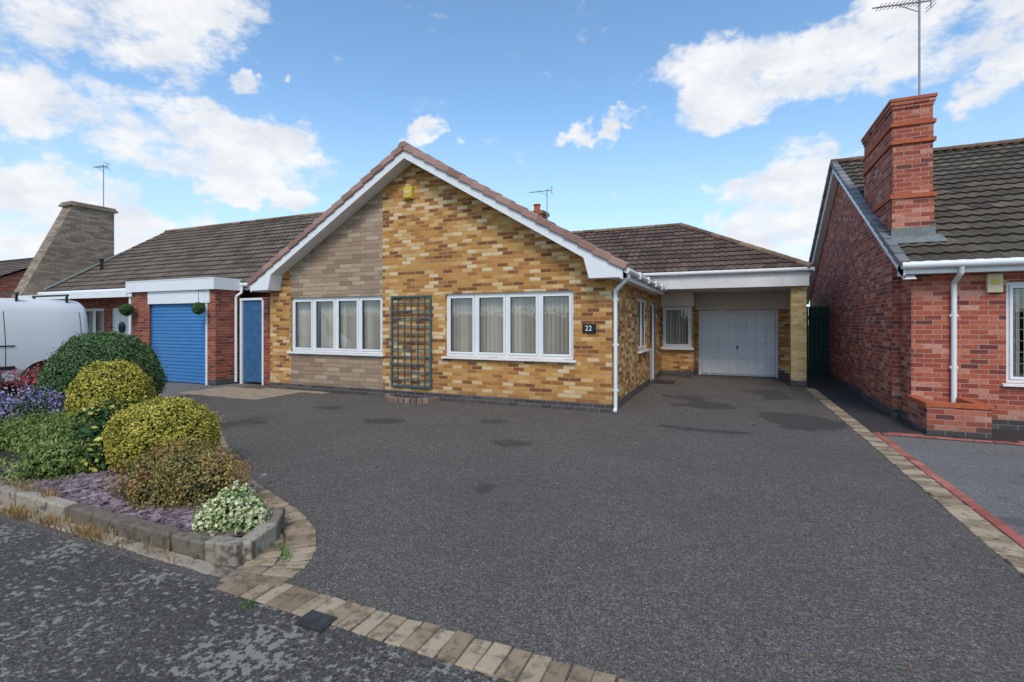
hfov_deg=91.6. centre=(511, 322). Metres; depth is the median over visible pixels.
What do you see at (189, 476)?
olive shrub
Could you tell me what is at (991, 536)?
block edging
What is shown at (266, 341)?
brick wall
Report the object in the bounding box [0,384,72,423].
lavender flowers
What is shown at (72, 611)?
pavement
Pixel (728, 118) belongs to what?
sky
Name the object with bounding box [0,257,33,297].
distant bungalow
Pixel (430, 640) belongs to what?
block edging
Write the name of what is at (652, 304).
side door
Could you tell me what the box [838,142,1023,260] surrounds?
roof front
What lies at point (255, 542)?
kerb edging
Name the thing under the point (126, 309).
hanging topiary ball
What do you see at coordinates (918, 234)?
lead flashing
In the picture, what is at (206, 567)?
kerb haunching
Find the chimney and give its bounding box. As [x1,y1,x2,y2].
[861,92,937,417]
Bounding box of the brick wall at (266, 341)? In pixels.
[262,297,269,385]
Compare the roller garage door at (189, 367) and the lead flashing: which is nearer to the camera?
the lead flashing
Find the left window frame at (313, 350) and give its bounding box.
[287,296,384,355]
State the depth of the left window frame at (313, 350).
11.44 m
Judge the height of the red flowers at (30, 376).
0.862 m
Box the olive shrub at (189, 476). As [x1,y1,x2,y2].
[101,435,252,511]
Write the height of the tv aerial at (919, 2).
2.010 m
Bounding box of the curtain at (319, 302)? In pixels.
[319,302,320,347]
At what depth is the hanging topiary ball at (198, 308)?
12.52 m
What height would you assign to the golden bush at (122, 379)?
1.077 m
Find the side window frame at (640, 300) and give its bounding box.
[638,298,649,353]
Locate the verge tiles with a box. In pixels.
[809,161,909,265]
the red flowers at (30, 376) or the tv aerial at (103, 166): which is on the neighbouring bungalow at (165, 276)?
the tv aerial at (103, 166)
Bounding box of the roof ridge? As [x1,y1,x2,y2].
[830,138,1023,161]
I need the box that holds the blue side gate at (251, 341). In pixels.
[240,298,262,384]
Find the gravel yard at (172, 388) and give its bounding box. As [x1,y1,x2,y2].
[0,381,261,398]
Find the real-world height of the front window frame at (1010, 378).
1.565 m
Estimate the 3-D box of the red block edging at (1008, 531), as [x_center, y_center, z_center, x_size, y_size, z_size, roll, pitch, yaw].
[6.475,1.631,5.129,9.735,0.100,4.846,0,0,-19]
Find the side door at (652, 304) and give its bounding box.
[650,303,653,380]
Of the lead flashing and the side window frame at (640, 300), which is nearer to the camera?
the lead flashing
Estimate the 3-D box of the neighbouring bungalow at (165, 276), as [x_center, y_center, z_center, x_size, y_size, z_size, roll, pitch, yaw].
[-10.072,-1.420,18.679,12.045,6.080,9.568,0,0,24]
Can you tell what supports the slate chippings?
on the planting bed
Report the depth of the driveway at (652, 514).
3.75 m
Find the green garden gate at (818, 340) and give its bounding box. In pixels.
[807,306,829,376]
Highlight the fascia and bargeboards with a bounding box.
[807,169,1023,303]
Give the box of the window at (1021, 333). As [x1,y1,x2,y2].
[1013,288,1023,375]
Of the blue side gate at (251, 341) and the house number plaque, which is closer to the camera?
the house number plaque
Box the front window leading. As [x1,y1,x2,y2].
[1013,289,1023,375]
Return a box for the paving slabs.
[180,387,329,399]
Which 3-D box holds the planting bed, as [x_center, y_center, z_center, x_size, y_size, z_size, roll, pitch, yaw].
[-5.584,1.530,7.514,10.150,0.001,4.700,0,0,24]
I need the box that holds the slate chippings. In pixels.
[0,462,289,536]
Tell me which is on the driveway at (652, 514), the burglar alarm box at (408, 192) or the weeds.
the weeds
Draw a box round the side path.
[807,376,1023,445]
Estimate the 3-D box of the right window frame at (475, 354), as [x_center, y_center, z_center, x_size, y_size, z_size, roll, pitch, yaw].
[-0.112,0.062,9.696,2.841,1.325,0.180,0,0,24]
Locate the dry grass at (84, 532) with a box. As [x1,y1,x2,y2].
[0,474,180,564]
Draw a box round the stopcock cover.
[295,610,336,633]
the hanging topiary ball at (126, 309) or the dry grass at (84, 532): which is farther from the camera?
the hanging topiary ball at (126, 309)
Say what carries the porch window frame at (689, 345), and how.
in the brick bungalow at (520, 294)
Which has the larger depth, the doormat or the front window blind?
the doormat
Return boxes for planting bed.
[0,399,243,537]
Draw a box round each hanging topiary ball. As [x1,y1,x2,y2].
[118,293,134,315]
[191,290,205,314]
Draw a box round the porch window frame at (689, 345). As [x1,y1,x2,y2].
[663,307,691,347]
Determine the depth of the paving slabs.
11.37 m
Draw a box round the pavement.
[0,518,517,681]
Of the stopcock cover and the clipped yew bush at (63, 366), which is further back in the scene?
the clipped yew bush at (63, 366)
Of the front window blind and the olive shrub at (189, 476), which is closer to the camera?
the olive shrub at (189, 476)
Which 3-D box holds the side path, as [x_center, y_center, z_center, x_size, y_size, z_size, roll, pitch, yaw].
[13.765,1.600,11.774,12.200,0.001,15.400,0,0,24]
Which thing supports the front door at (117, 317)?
in the neighbouring bungalow at (165, 276)
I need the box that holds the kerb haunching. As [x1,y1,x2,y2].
[0,503,244,578]
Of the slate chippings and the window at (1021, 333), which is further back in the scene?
the window at (1021, 333)
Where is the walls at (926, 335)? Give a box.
[810,182,1023,430]
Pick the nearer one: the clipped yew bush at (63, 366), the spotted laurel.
the spotted laurel
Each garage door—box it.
[152,303,204,383]
[699,310,777,377]
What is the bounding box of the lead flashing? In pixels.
[891,223,947,242]
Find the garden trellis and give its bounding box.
[391,295,431,388]
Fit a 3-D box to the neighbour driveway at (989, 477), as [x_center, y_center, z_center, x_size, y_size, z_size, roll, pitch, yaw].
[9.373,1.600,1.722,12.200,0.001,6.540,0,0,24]
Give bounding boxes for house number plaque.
[582,324,595,332]
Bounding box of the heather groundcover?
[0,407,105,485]
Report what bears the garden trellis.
attached to the brick bungalow at (520, 294)
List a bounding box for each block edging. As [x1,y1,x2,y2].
[187,398,316,586]
[216,571,630,681]
[805,388,1023,576]
[872,432,1023,547]
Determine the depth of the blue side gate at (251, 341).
12.99 m
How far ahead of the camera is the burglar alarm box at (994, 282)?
7.46 m
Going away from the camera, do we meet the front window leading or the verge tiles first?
the front window leading
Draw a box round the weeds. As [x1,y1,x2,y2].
[123,423,756,610]
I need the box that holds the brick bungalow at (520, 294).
[246,141,815,412]
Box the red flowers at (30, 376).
[0,361,46,397]
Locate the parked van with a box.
[0,292,88,393]
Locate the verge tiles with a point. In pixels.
(890, 244)
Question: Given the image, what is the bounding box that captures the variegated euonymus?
[192,479,271,536]
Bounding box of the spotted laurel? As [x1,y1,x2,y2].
[63,395,140,473]
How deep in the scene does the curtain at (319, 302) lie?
12.76 m
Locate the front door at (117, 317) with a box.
[113,308,128,338]
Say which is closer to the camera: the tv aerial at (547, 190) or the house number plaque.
the house number plaque
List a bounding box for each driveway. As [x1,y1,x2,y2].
[0,374,1023,681]
[878,436,1023,551]
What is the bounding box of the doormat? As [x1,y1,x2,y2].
[653,380,675,383]
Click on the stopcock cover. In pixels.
(316, 621)
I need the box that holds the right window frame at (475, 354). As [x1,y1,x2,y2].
[441,291,576,362]
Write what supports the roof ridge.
on the roof front
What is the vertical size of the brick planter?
0.470 m
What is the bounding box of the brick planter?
[906,395,993,438]
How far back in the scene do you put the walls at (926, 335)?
7.84 m
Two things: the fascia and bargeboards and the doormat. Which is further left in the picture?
the doormat
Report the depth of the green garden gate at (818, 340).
14.45 m
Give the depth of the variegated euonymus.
3.58 m
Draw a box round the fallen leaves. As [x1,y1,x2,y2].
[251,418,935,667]
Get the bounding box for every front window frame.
[85,308,103,332]
[1001,281,1023,386]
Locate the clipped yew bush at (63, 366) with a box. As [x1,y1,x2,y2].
[31,327,169,404]
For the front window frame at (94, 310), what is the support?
in the neighbouring bungalow at (165, 276)
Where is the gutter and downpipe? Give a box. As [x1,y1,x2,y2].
[901,257,1023,402]
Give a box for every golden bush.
[63,358,159,419]
[97,394,225,472]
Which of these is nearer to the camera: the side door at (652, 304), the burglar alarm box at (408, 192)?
the burglar alarm box at (408, 192)
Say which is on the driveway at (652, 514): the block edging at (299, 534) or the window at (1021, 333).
the block edging at (299, 534)
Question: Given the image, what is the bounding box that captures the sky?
[0,0,1023,306]
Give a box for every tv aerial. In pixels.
[93,162,109,206]
[529,186,552,219]
[872,0,935,94]
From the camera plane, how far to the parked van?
11.00 m
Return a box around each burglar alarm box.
[403,184,413,199]
[986,273,1002,292]
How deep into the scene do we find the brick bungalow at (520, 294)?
10.74 m
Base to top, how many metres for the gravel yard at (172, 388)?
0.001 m
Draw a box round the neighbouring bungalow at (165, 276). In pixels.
[11,201,324,385]
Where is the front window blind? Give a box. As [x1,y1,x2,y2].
[1016,288,1019,375]
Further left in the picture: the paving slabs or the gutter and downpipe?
the paving slabs
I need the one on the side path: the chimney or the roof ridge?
the chimney
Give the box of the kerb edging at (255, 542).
[0,396,284,565]
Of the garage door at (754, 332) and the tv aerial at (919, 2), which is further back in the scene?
the garage door at (754, 332)

